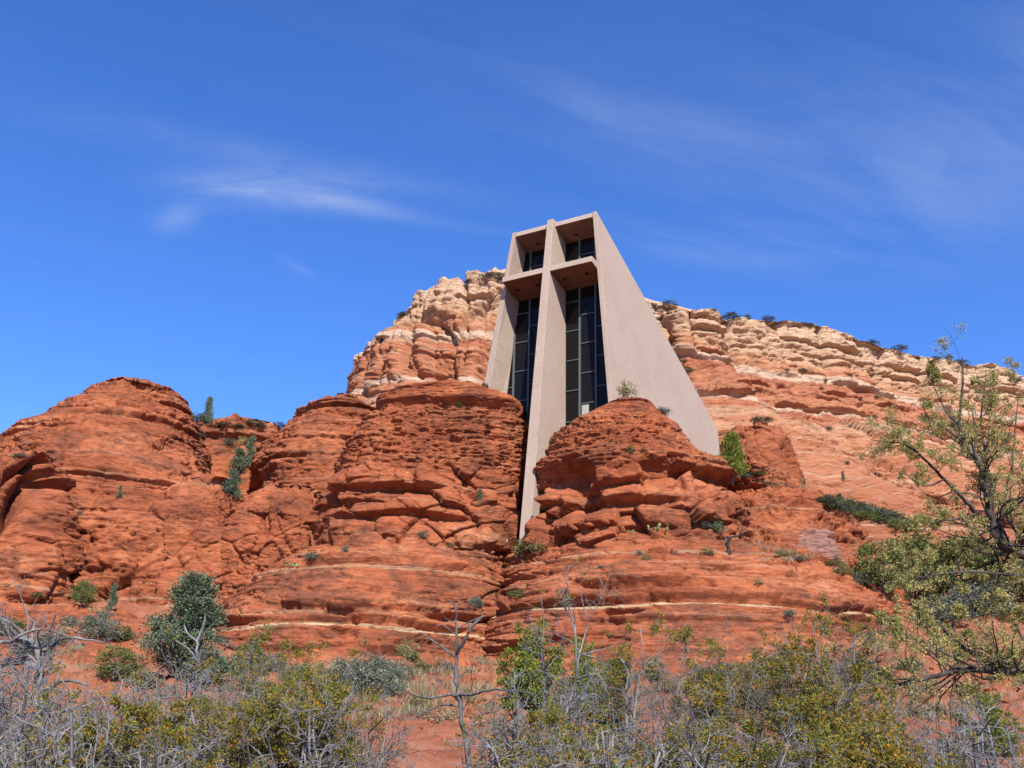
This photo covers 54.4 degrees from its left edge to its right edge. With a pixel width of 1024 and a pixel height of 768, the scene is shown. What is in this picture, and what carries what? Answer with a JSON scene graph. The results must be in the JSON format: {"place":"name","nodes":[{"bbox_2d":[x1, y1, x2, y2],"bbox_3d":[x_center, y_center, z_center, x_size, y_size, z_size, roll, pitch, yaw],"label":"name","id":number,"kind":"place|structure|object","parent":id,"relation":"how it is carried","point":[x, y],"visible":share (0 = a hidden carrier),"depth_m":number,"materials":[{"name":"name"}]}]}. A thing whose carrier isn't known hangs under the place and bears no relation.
{"place":"outdoors","nodes":[
{"label":"outdoors","id":0,"kind":"place"},
{"bbox_2d":[1,376,212,605],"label":"dome","id":1,"kind":"structure","parent":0,"point":[140,442],"depth_m":90.62,"materials":[{"name":"red stone"}]},
{"bbox_2d":[191,412,207,424],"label":"shrub","id":2,"kind":"object","parent":1,"relation":"on","point":[199,418],"visible":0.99,"depth_m":115.08,"materials":[{"name":"green plant"}]},
{"bbox_2d":[148,472,240,604],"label":"buttress","id":3,"kind":"structure","parent":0,"point":[191,511],"depth_m":84.03,"materials":[{"name":"red stone"}]},
{"bbox_2d":[222,468,243,503],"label":"juniper","id":4,"kind":"object","parent":3,"relation":"on","point":[232,484],"visible":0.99,"depth_m":90.52,"materials":[{"name":"green plant"}]},
{"bbox_2d":[216,483,322,599],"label":"buttress","id":5,"kind":"structure","parent":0,"point":[265,528],"depth_m":84.28,"materials":[{"name":"red stone"}]},
{"bbox_2d":[206,544,504,674],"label":"dome","id":6,"kind":"structure","parent":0,"point":[341,601],"depth_m":67.82,"materials":[{"name":"stone"}]},
{"bbox_2d":[381,660,414,682],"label":"sagebrush","id":7,"kind":"object","parent":6,"relation":"on","point":[402,671],"visible":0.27,"depth_m":56.37,"materials":[{"name":"grey plant"}]},
{"bbox_2d":[392,638,420,660],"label":"shrub","id":8,"kind":"object","parent":6,"relation":"on","point":[407,650],"visible":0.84,"depth_m":61.03,"materials":[{"name":"green plant"}]},
{"bbox_2d":[305,379,528,568],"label":"butte","id":9,"kind":"object","parent":6,"relation":"on","point":[431,457],"visible":0.71,"depth_m":83.92,"materials":[{"name":"red stone"}]},
{"bbox_2d":[413,658,432,672],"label":"shrub","id":10,"kind":"object","parent":6,"relation":"on","point":[420,663],"visible":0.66,"depth_m":59.83,"materials":[{"name":"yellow plant"}]},
{"bbox_2d":[418,652,437,667],"bbox_3d":[-5.167,16.949,61.186,1.244,1.002,0.904,2,-21,-2],"label":"boulder","id":11,"kind":"object","parent":6,"relation":"on","point":[427,656],"visible":0.62,"depth_m":61.05,"materials":[{"name":"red stone"}]},
{"bbox_2d":[466,595,484,607],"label":"shrub","id":12,"kind":"object","parent":6,"relation":"on","point":[478,600],"visible":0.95,"depth_m":70.47,"materials":[{"name":"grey plant"}]},
{"bbox_2d":[485,606,498,617],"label":"boulder","id":13,"kind":"object","parent":6,"relation":"on","point":[491,611],"visible":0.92,"depth_m":70.92,"materials":[{"name":"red stone"}]},
{"bbox_2d":[346,267,669,406],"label":"cliff","id":14,"kind":"structure","parent":0,"point":[450,323],"depth_m":218.85,"materials":[{"name":"beige stone"}]},
{"bbox_2d":[0,559,1023,767],"bbox_3d":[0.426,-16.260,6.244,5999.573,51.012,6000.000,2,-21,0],"label":"ground","id":15,"kind":"structure","parent":0,"point":[434,754],"depth_m":41.32,"materials":[{"name":"red soil"}]},
{"bbox_2d":[0,615,29,634],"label":"shrub","id":16,"kind":"object","parent":15,"relation":"on","point":[21,624],"visible":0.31,"depth_m":59.60,"materials":[{"name":"green plant"}]},
{"bbox_2d":[2,633,62,657],"bbox_3d":[-24.794,13.537,51.278,2.848,1.577,2.868,-18,-28,41],"label":"shrub","id":17,"kind":"object","parent":15,"relation":"on","point":[42,638],"visible":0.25,"depth_m":51.12,"materials":[{"name":"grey plant"}]},
{"bbox_2d":[0,434,85,604],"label":"rock tower","id":18,"kind":"structure","parent":15,"relation":"on","point":[40,529],"depth_m":78.41,"materials":[{"name":"red stone"}]},
{"bbox_2d":[0,572,108,736],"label":"dead tree","id":19,"kind":"object","parent":15,"relation":"on","point":[30,643],"visible":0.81,"depth_m":9.64,"materials":[{"name":"wood"}]},
{"bbox_2d":[0,626,133,767],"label":"bare shrub","id":20,"kind":"object","parent":15,"relation":"on","point":[5,699],"visible":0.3,"depth_m":8.20,"materials":[{"name":"grey plant"}]},
{"bbox_2d":[55,619,78,634],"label":"shrub","id":21,"kind":"object","parent":15,"relation":"on","point":[64,628],"visible":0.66,"depth_m":58.98,"materials":[{"name":"plant"}]},
{"bbox_2d":[59,614,82,626],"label":"shrub","id":22,"kind":"object","parent":15,"relation":"on","point":[73,619],"visible":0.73,"depth_m":61.47,"materials":[{"name":"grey plant"}]},
{"bbox_2d":[68,578,99,606],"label":"shrub","id":23,"kind":"object","parent":15,"relation":"on","point":[87,596],"visible":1,"depth_m":70.44,"materials":[{"name":"green plant"}]},
{"bbox_2d":[73,607,124,640],"bbox_3d":[-24.371,14.377,59.299,3.014,2.190,2.992,-3,-21,12],"label":"shrub","id":24,"kind":"object","parent":15,"relation":"on","point":[104,621],"visible":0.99,"depth_m":59.02,"materials":[{"name":"grey plant"}]},
{"bbox_2d":[104,583,119,610],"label":"juniper","id":25,"kind":"object","parent":15,"relation":"on","point":[114,597],"visible":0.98,"depth_m":71.22,"materials":[{"name":"green plant"}]},
{"bbox_2d":[1,681,226,767],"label":"acacia bush","id":26,"kind":"object","parent":15,"relation":"on","point":[176,733],"visible":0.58,"depth_m":6.93,"materials":[{"name":"green plant"}]},
{"bbox_2d":[0,601,228,666],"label":"ledge","id":27,"kind":"object","parent":15,"relation":"on","point":[129,618],"visible":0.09,"depth_m":64.45,"materials":[{"name":"stone"}]},
{"bbox_2d":[124,665,163,685],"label":"shrub","id":28,"kind":"object","parent":27,"relation":"on","point":[134,678],"visible":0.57,"depth_m":40.30,"materials":[{"name":"green plant"}]},
{"bbox_2d":[228,641,266,671],"bbox_3d":[-14.245,14.845,53.860,2.217,2.037,2.023,-13,-26,34],"label":"shrub","id":29,"kind":"object","parent":27,"relation":"on","point":[240,648],"visible":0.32,"depth_m":53.61,"materials":[{"name":"green plant"}]},
{"bbox_2d":[263,650,289,670],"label":"shrub","id":30,"kind":"object","parent":27,"relation":"on","point":[274,667],"visible":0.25,"depth_m":54.18,"materials":[{"name":"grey plant"}]},
{"bbox_2d":[279,665,313,680],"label":"shrub","id":31,"kind":"object","parent":27,"relation":"on","point":[298,667],"visible":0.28,"depth_m":48.77,"materials":[{"name":"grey plant"}]},
{"bbox_2d":[0,682,234,767],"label":"bare shrub","id":32,"kind":"object","parent":15,"relation":"on","point":[40,731],"visible":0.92,"depth_m":6.42,"materials":[{"name":"grey plant"}]},
{"bbox_2d":[91,643,145,680],"bbox_3d":[-16.305,11.724,41.477,2.080,1.727,2.279,-1,-21,7],"label":"shrub","id":33,"kind":"object","parent":15,"relation":"on","point":[127,657],"visible":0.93,"depth_m":41.15,"materials":[{"name":"green plant"}]},
{"bbox_2d":[103,625,137,640],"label":"shrub","id":34,"kind":"object","parent":15,"relation":"on","point":[127,634],"visible":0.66,"depth_m":60.04,"materials":[{"name":"green plant"}]},
{"bbox_2d":[72,627,248,767],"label":"bare shrub","id":35,"kind":"object","parent":15,"relation":"on","point":[167,694],"visible":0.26,"depth_m":9.99,"materials":[{"name":"grey plant"}]},
{"bbox_2d":[130,565,251,682],"bbox_3d":[-13.790,10.638,43.107,5.197,5.671,4.377,15,-25,-32],"label":"juniper tree","id":36,"kind":"object","parent":15,"relation":"on","point":[193,599],"visible":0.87,"depth_m":42.57,"materials":[{"name":"green plant"}]},
{"bbox_2d":[174,609,229,730],"bbox_3d":[-3.350,3.844,10.257,0.575,3.079,0.893,19,-27,-38],"label":"dead branch","id":37,"kind":"object","parent":15,"relation":"on","point":[197,641],"visible":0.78,"depth_m":10.65,"materials":[{"name":"wood"}]},
{"bbox_2d":[147,689,287,767],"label":"bare shrub","id":38,"kind":"object","parent":15,"relation":"on","point":[212,748],"visible":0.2,"depth_m":8.32,"materials":[{"name":"silver wood"}]},
{"bbox_2d":[195,413,282,495],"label":"saddle","id":39,"kind":"object","parent":15,"relation":"on","point":[221,454],"visible":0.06,"depth_m":134.42,"materials":[{"name":"red stone"}]},
{"bbox_2d":[201,395,215,425],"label":"cypress tree","id":40,"kind":"object","parent":39,"relation":"on","point":[208,404],"visible":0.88,"depth_m":135.93,"materials":[{"name":"green plant"}]},
{"bbox_2d":[221,437,237,447],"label":"bush","id":41,"kind":"object","parent":39,"relation":"on","point":[229,442],"visible":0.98,"depth_m":129.91,"materials":[{"name":"green plant"}]},
{"bbox_2d":[226,446,249,474],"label":"juniper","id":42,"kind":"object","parent":39,"relation":"on","point":[238,461],"visible":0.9,"depth_m":124.52,"materials":[{"name":"green plant"}]},
{"bbox_2d":[243,435,258,468],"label":"juniper","id":43,"kind":"object","parent":39,"relation":"on","point":[251,452],"visible":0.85,"depth_m":126.52,"materials":[{"name":"green plant"}]},
{"bbox_2d":[245,419,268,427],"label":"shrub","id":44,"kind":"object","parent":39,"relation":"on","point":[261,423],"visible":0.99,"depth_m":135.09,"materials":[{"name":"green plant"}]},
{"bbox_2d":[240,678,275,699],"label":"shrub","id":45,"kind":"object","parent":15,"relation":"on","point":[256,693],"visible":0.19,"depth_m":41.15,"materials":[{"name":"grey plant"}]},
{"bbox_2d":[157,618,424,767],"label":"acacia bush","id":46,"kind":"object","parent":15,"relation":"on","point":[248,706],"visible":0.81,"depth_m":8.14,"materials":[{"name":"green plant"}]},
{"bbox_2d":[214,673,422,767],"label":"bare shrub","id":47,"kind":"object","parent":15,"relation":"on","point":[307,748],"visible":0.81,"depth_m":7.45,"materials":[{"name":"silver wood"}]},
{"bbox_2d":[314,653,377,687],"bbox_3d":[-7.966,13.866,47.334,3.461,2.067,3.486,-14,-26,35],"label":"sagebrush","id":48,"kind":"object","parent":15,"relation":"on","point":[341,668],"visible":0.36,"depth_m":47.21,"materials":[{"name":"grey plant"}]},
{"bbox_2d":[343,650,410,696],"bbox_3d":[-6.243,13.330,45.302,3.364,2.408,3.388,15,-25,-31],"label":"sagebrush","id":49,"kind":"object","parent":15,"relation":"on","point":[368,676],"visible":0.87,"depth_m":45.08,"materials":[{"name":"grey plant"}]},
{"bbox_2d":[404,697,432,708],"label":"shrub","id":50,"kind":"object","parent":15,"relation":"on","point":[417,699],"visible":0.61,"depth_m":39.05,"materials":[{"name":"yellow plant"}]},
{"bbox_2d":[419,707,456,723],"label":"shrub","id":51,"kind":"object","parent":15,"relation":"on","point":[449,714],"visible":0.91,"depth_m":37.02,"materials":[{"name":"plant"}]},
{"bbox_2d":[403,581,536,767],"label":"dead tree","id":52,"kind":"object","parent":15,"relation":"on","point":[458,694],"visible":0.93,"depth_m":12.47,"materials":[{"name":"grey wood"}]},
{"bbox_2d":[24,477,1018,719],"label":"dry grass","id":53,"kind":"structure","parent":15,"relation":"on","point":[421,691],"depth_m":44.75,"materials":[{"name":"plant"}]},
{"bbox_2d":[491,616,566,709],"bbox_3d":[0.808,11.675,40.804,3.307,4.398,3.756,2,-21,-2],"label":"juniper tree","id":54,"kind":"object","parent":15,"relation":"on","point":[522,656],"visible":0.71,"depth_m":40.13,"materials":[{"name":"green plant"}]},
{"bbox_2d":[440,555,657,767],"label":"bare shrub","id":55,"kind":"object","parent":15,"relation":"on","point":[515,717],"visible":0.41,"depth_m":9.35,"materials":[{"name":"grey plant"}]},
{"bbox_2d":[551,634,608,711],"bbox_3d":[2.705,11.236,38.017,2.536,3.357,2.233,13,-24,-28],"label":"juniper tree","id":56,"kind":"object","parent":15,"relation":"on","point":[583,671],"visible":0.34,"depth_m":37.97,"materials":[{"name":"green plant"}]},
{"bbox_2d":[485,211,719,546],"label":"chapel","id":57,"kind":"structure","parent":15,"relation":"on","point":[578,331],"depth_m":93.25,"materials":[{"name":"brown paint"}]},
{"bbox_2d":[507,249,544,422],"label":"window glass","id":58,"kind":"structure","parent":57,"relation":"in","point":[520,384],"depth_m":94.84,"materials":[{"name":"black"}]},
{"bbox_2d":[565,237,607,425],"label":"window glass","id":59,"kind":"structure","parent":57,"relation":"in","point":[586,384],"depth_m":91.45,"materials":[{"name":"black glass"}]},
{"bbox_2d":[444,688,827,767],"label":"bare shrub","id":60,"kind":"object","parent":15,"relation":"on","point":[604,760],"visible":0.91,"depth_m":6.76,"materials":[{"name":"grey plant"}]},
{"bbox_2d":[523,588,771,767],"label":"acacia bush","id":61,"kind":"object","parent":15,"relation":"on","point":[553,716],"visible":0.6,"depth_m":8.72,"materials":[{"name":"green plant"}]},
{"bbox_2d":[657,611,891,767],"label":"acacia bush","id":62,"kind":"object","parent":15,"relation":"on","point":[754,696],"visible":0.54,"depth_m":9.30,"materials":[{"name":"green plant"}]},
{"bbox_2d":[756,650,797,676],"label":"shrub","id":63,"kind":"object","parent":15,"relation":"on","point":[767,667],"visible":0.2,"depth_m":50.10,"materials":[{"name":"green plant"}]},
{"bbox_2d":[727,692,979,767],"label":"acacia bush","id":64,"kind":"object","parent":15,"relation":"on","point":[875,749],"visible":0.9,"depth_m":6.76,"materials":[{"name":"green plant"}]},
{"bbox_2d":[749,588,962,767],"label":"acacia bush","id":65,"kind":"object","parent":15,"relation":"on","point":[856,670],"visible":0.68,"depth_m":8.48,"materials":[{"name":"green plant"}]},
{"bbox_2d":[889,657,929,671],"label":"shrub","id":66,"kind":"object","parent":15,"relation":"on","point":[922,664],"visible":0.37,"depth_m":49.02,"materials":[{"name":"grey plant"}]},
{"bbox_2d":[799,568,1023,756],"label":"mesquite tree","id":67,"kind":"object","parent":15,"relation":"on","point":[993,664],"visible":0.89,"depth_m":9.12,"materials":[{"name":"green plant"}]},
{"bbox_2d":[857,322,1023,629],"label":"mesquite tree","id":68,"kind":"object","parent":15,"relation":"on","point":[994,528],"visible":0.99,"depth_m":10.23,"materials":[{"name":"green plant"}]},
{"bbox_2d":[893,683,1023,767],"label":"bare shrub","id":69,"kind":"object","parent":15,"relation":"on","point":[976,761],"visible":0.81,"depth_m":7.48,"materials":[{"name":"grey plant"}]},
{"bbox_2d":[950,680,980,695],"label":"shrub","id":70,"kind":"object","parent":15,"relation":"on","point":[960,687],"visible":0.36,"depth_m":43.24,"materials":[{"name":"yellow plant"}]},
{"bbox_2d":[945,579,1020,615],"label":"shrub","id":71,"kind":"object","parent":15,"relation":"on","point":[961,596],"visible":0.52,"depth_m":73.59,"materials":[{"name":"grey plant"}]},
{"bbox_2d":[952,685,1023,758],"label":"juniper tree","id":72,"kind":"object","parent":15,"relation":"on","point":[995,711],"visible":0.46,"depth_m":27.39,"materials":[{"name":"green plant"}]},
{"bbox_2d":[0,0,1023,433],"label":"sky","id":73,"kind":"structure","parent":0,"point":[227,201],"materials":[{"name":"blue"}]},
{"bbox_2d":[480,529,894,685],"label":"rock formation","id":74,"kind":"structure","parent":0,"point":[668,578],"depth_m":64.92,"materials":[{"name":"stone"}]},
{"bbox_2d":[496,595,511,611],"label":"boulder","id":75,"kind":"object","parent":74,"relation":"on","point":[502,602],"visible":0.96,"depth_m":69.01,"materials":[{"name":"red stone"}]},
{"bbox_2d":[507,589,523,597],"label":"shrub","id":76,"kind":"object","parent":74,"relation":"on","point":[515,593],"visible":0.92,"depth_m":70.54,"materials":[{"name":"green plant"}]},
{"bbox_2d":[511,537,547,552],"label":"shrub","id":77,"kind":"object","parent":74,"relation":"on","point":[521,548],"visible":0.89,"depth_m":78.63,"materials":[{"name":"green plant"}]},
{"bbox_2d":[597,656,636,687],"bbox_3d":[5.041,14.351,49.031,2.059,1.924,2.256,19,-27,-38],"label":"shrub","id":78,"kind":"object","parent":74,"relation":"on","point":[609,663],"visible":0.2,"depth_m":48.83,"materials":[{"name":"green plant"}]},
{"bbox_2d":[521,397,748,548],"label":"butte","id":79,"kind":"object","parent":74,"relation":"on","point":[588,468],"visible":0.66,"depth_m":79.08,"materials":[{"name":"red stone"}]},
{"bbox_2d":[616,379,637,399],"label":"bush","id":80,"kind":"object","parent":79,"relation":"on","point":[624,392],"visible":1,"depth_m":84.53,"materials":[{"name":"green plant"}]},
{"bbox_2d":[707,497,727,534],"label":"juniper","id":81,"kind":"object","parent":79,"relation":"on","point":[716,525],"visible":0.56,"depth_m":77.18,"materials":[{"name":"green plant"}]},
{"bbox_2d":[717,429,750,484],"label":"pine tree","id":82,"kind":"object","parent":79,"relation":"on","point":[732,454],"visible":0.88,"depth_m":82.30,"materials":[{"name":"plant"}]},
{"bbox_2d":[644,655,666,680],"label":"shrub","id":83,"kind":"object","parent":74,"relation":"on","point":[655,666],"visible":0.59,"depth_m":51.31,"materials":[{"name":"green plant"}]},
{"bbox_2d":[651,676,680,690],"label":"shrub","id":84,"kind":"object","parent":74,"relation":"on","point":[672,684],"visible":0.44,"depth_m":46.87,"materials":[{"name":"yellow plant"}]},
{"bbox_2d":[698,661,744,684],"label":"shrub","id":85,"kind":"object","parent":74,"relation":"on","point":[728,673],"visible":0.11,"depth_m":45.05,"materials":[{"name":"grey plant"}]},
{"bbox_2d":[724,522,748,554],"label":"dead tree","id":86,"kind":"object","parent":74,"relation":"on","point":[728,551],"visible":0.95,"depth_m":71.76,"materials":[{"name":"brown wood"}]},
{"bbox_2d":[852,570,872,585],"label":"shrub","id":87,"kind":"object","parent":74,"relation":"on","point":[859,577],"visible":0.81,"depth_m":70.68,"materials":[{"name":"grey plant"}]},
{"bbox_2d":[904,594,979,624],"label":"shrub","id":88,"kind":"object","parent":74,"relation":"on","point":[941,613],"visible":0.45,"depth_m":67.50,"materials":[{"name":"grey plant"}]},
{"bbox_2d":[719,421,871,545],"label":"rock","id":89,"kind":"object","parent":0,"point":[765,443],"visible":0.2,"depth_m":129.07,"materials":[{"name":"red stone"}]},
{"bbox_2d":[747,414,774,422],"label":"bush","id":90,"kind":"object","parent":89,"relation":"on","point":[757,419],"visible":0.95,"depth_m":130.94,"materials":[{"name":"green plant"}]},
{"bbox_2d":[727,460,916,618],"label":"rock slope","id":91,"kind":"structure","parent":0,"point":[797,517],"depth_m":78.10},
{"bbox_2d":[814,494,839,506],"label":"shrub","id":92,"kind":"object","parent":91,"relation":"on","point":[830,496],"visible":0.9,"depth_m":80.70,"materials":[{"name":"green plant"}]},
{"bbox_2d":[830,563,853,574],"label":"shrub","id":93,"kind":"object","parent":91,"relation":"on","point":[845,568],"visible":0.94,"depth_m":70.92,"materials":[{"name":"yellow plant"}]},
{"bbox_2d":[847,538,915,597],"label":"shrub","id":94,"kind":"object","parent":91,"relation":"on","point":[883,576],"visible":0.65,"depth_m":71.07,"materials":[{"name":"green plant"}]},
{"bbox_2d":[885,524,960,597],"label":"shrub","id":95,"kind":"object","parent":91,"relation":"on","point":[921,543],"visible":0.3,"depth_m":82.68,"materials":[{"name":"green plant"}]},
{"bbox_2d":[644,297,1023,563],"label":"cliff","id":96,"kind":"structure","parent":0,"point":[734,363],"depth_m":226.90,"materials":[{"name":"beige stone"}]},
{"bbox_2d":[249,393,375,494],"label":"dome","id":97,"kind":"structure","parent":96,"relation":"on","point":[306,444],"depth_m":113.48,"materials":[{"name":"red stone"}]},
{"bbox_2d":[722,311,741,319],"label":"bush","id":98,"kind":"object","parent":96,"relation":"on","point":[730,314],"visible":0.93,"depth_m":237.08,"materials":[{"name":"green plant"}]},
{"bbox_2d":[848,500,869,509],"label":"shrub","id":99,"kind":"object","parent":96,"relation":"on","point":[861,504],"visible":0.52,"depth_m":146.67,"materials":[{"name":"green plant"}]},
{"bbox_2d":[851,510,874,518],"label":"shrub","id":100,"kind":"object","parent":96,"relation":"on","point":[859,514],"visible":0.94,"depth_m":137.99,"materials":[{"name":"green plant"}]},
{"bbox_2d":[865,512,883,522],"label":"shrub","id":101,"kind":"object","parent":96,"relation":"on","point":[876,517],"visible":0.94,"depth_m":138.00,"materials":[{"name":"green plant"}]},
{"bbox_2d":[871,512,893,523],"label":"shrub","id":102,"kind":"object","parent":96,"relation":"on","point":[884,514],"visible":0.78,"depth_m":138.44,"materials":[{"name":"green plant"}]},
{"bbox_2d":[884,517,903,530],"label":"shrub","id":103,"kind":"object","parent":96,"relation":"on","point":[894,523],"visible":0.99,"depth_m":132.99,"materials":[{"name":"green plant"}]},
{"bbox_2d":[883,509,905,524],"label":"shrub","id":104,"kind":"object","parent":96,"relation":"on","point":[892,515],"visible":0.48,"depth_m":140.41,"materials":[{"name":"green plant"}]},
{"bbox_2d":[914,530,1013,605],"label":"shrub","id":105,"kind":"object","parent":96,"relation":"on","point":[943,588],"visible":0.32,"depth_m":79.45,"materials":[{"name":"green plant"}]},
{"bbox_2d":[964,536,1023,606],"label":"shrub","id":106,"kind":"object","parent":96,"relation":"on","point":[1013,589],"visible":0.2,"depth_m":76.10,"materials":[{"name":"green plant"}]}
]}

